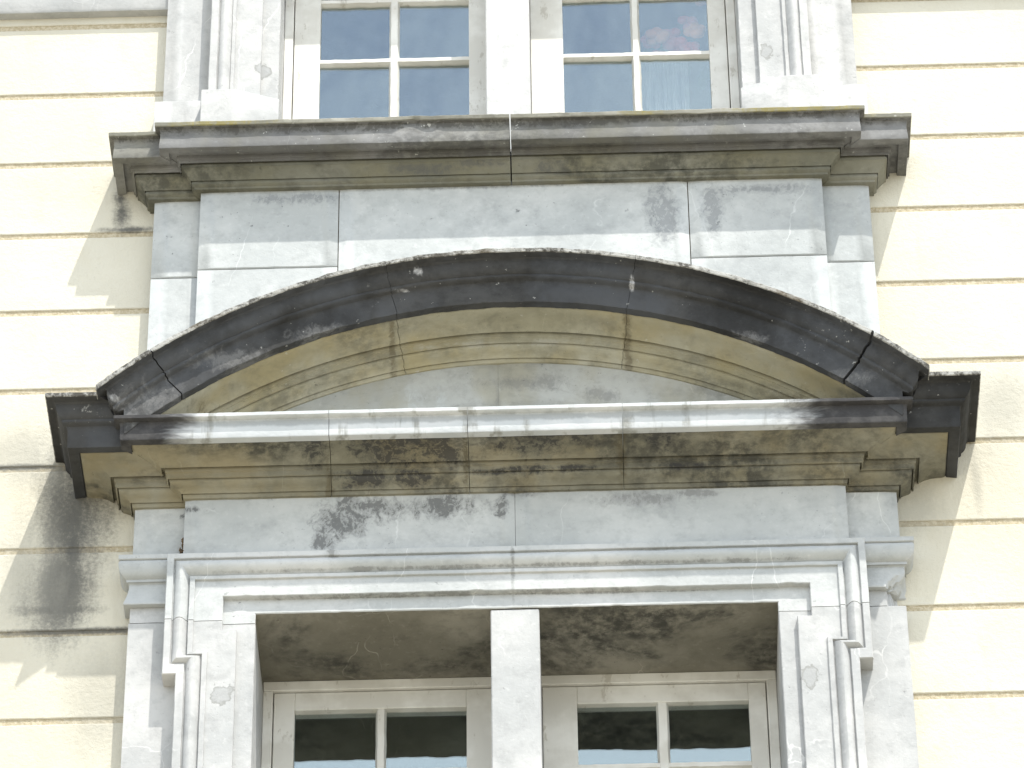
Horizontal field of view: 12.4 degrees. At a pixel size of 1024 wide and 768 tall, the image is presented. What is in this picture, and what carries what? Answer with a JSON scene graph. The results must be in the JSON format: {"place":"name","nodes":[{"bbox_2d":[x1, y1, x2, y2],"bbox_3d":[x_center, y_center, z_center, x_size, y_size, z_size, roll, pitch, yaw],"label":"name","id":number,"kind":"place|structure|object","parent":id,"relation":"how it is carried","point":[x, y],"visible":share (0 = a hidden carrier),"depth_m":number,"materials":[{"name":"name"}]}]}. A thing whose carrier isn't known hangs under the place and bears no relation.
{"place":"outdoors","nodes":[
{"label":"outdoors","id":0,"kind":"place"},
{"label":"ground","id":1,"kind":"structure","parent":0,"visible":0},
{"bbox_2d":[0,0,1023,767],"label":"rendered wall","id":2,"kind":"structure","parent":1,"relation":"on","point":[80,80],"depth_m":13.78,"materials":[{"name":"beige paint"}]},
{"bbox_2d":[118,554,174,767],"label":"pilaster","id":3,"kind":"object","parent":2,"relation":"attached to","point":[147,733],"visible":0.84,"depth_m":12.93,"materials":[{"name":"grey stone"}]},
{"bbox_2d":[179,537,183,552],"bbox_3d":[-0.916,0.461,13.181,0.026,0.071,0.031,-1,-40,1],"label":"moss clump","id":4,"kind":"object","parent":3,"relation":"on","point":[180,549],"visible":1,"depth_m":13.18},
{"bbox_2d":[153,0,211,130],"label":"pilaster","id":5,"kind":"object","parent":2,"relation":"attached to","point":[187,54],"visible":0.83,"depth_m":14.42,"materials":[{"name":"grey stone"}]},
{"bbox_2d":[200,0,819,180],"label":"window surround","id":6,"kind":"object","parent":2,"relation":"attached to","point":[246,66],"visible":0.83,"depth_m":14.36,"materials":[{"name":"grey stone"}]},
{"bbox_2d":[282,0,485,118],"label":"casement window","id":7,"kind":"structure","parent":6,"relation":"attached to","point":[305,65],"depth_m":14.63,"materials":[{"name":"white paint"}]},
{"bbox_2d":[530,0,739,112],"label":"casement window","id":8,"kind":"structure","parent":6,"relation":"attached to","point":[549,59],"depth_m":14.61,"materials":[{"name":"white paint"}]},
{"bbox_2d":[641,62,689,109],"bbox_3d":[0.474,-0.768,14.480,0.150,0.650,0.018,-1,-40,1],"label":"net curtain","id":9,"kind":"object","parent":8,"relation":"hanging from","point":[665,86],"visible":0.41,"depth_m":14.61,"materials":[{"name":"white fabric"}]},
{"bbox_2d":[640,2,709,97],"bbox_3d":[0.519,-0.834,14.640,0.225,0.977,0.156,-1,-40,1],"label":"flower bouquet","id":10,"kind":"object","parent":6,"relation":"in","point":[666,40],"visible":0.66,"depth_m":14.79,"materials":[{"name":"plant"}]},
{"bbox_2d":[109,105,911,213],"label":"cornice","id":11,"kind":"structure","parent":2,"relation":"attached to","point":[194,161],"depth_m":14.01,"materials":[{"name":"grey stone"}]},
{"bbox_2d":[45,247,980,520],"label":"arched pediment","id":12,"kind":"structure","parent":2,"relation":"attached to","point":[535,369],"depth_m":13.32,"materials":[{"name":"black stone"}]},
{"bbox_2d":[147,178,879,349],"bbox_3d":[0.003,-0.163,13.716,2.122,1.071,0.102,-1,-40,1],"label":"frieze","id":13,"kind":"object","parent":2,"relation":"attached to","point":[809,239],"visible":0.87,"depth_m":13.89,"materials":[{"name":"grey stone"}]},
{"bbox_2d":[133,485,899,554],"bbox_3d":[0.011,0.418,13.226,2.142,0.251,0.099,-1,-40,1],"label":"frieze","id":14,"kind":"object","parent":2,"relation":"attached to","point":[523,519],"visible":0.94,"depth_m":13.20,"materials":[{"name":"grey stone"}]},
{"bbox_2d":[162,538,872,767],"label":"window surround","id":15,"kind":"object","parent":2,"relation":"attached to","point":[515,623],"visible":0.98,"depth_m":13.04,"materials":[{"name":"grey stone"}]},
{"bbox_2d":[261,677,491,767],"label":"casement window","id":16,"kind":"structure","parent":15,"relation":"attached to","point":[286,705],"depth_m":13.21,"materials":[{"name":"white paint"}]},
{"bbox_2d":[541,670,780,767],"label":"casement window","id":17,"kind":"structure","parent":15,"relation":"attached to","point":[566,699],"depth_m":13.20,"materials":[{"name":"white paint"}]},
{"bbox_2d":[320,1,729,117],"bbox_3d":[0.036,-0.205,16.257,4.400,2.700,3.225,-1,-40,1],"label":"window glass","id":18,"kind":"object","parent":2,"relation":"attached to","point":[443,32],"depth_m":17.17,"materials":[{"name":"glass"}]},
{"bbox_2d":[294,702,769,767],"bbox_3d":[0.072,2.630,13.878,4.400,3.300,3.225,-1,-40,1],"label":"window glass","id":19,"kind":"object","parent":2,"relation":"attached to","point":[719,735],"depth_m":14.62,"materials":[{"name":"glass"}]},
{"bbox_2d":[806,0,867,113],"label":"pilaster","id":20,"kind":"object","parent":2,"relation":"attached to","point":[832,47],"visible":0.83,"depth_m":14.37,"materials":[{"name":"grey stone"}]},
{"bbox_2d":[860,536,918,767],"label":"pilaster","id":21,"kind":"object","parent":2,"relation":"attached to","point":[889,715],"visible":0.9,"depth_m":12.88,"materials":[{"name":"grey stone"}]}
]}

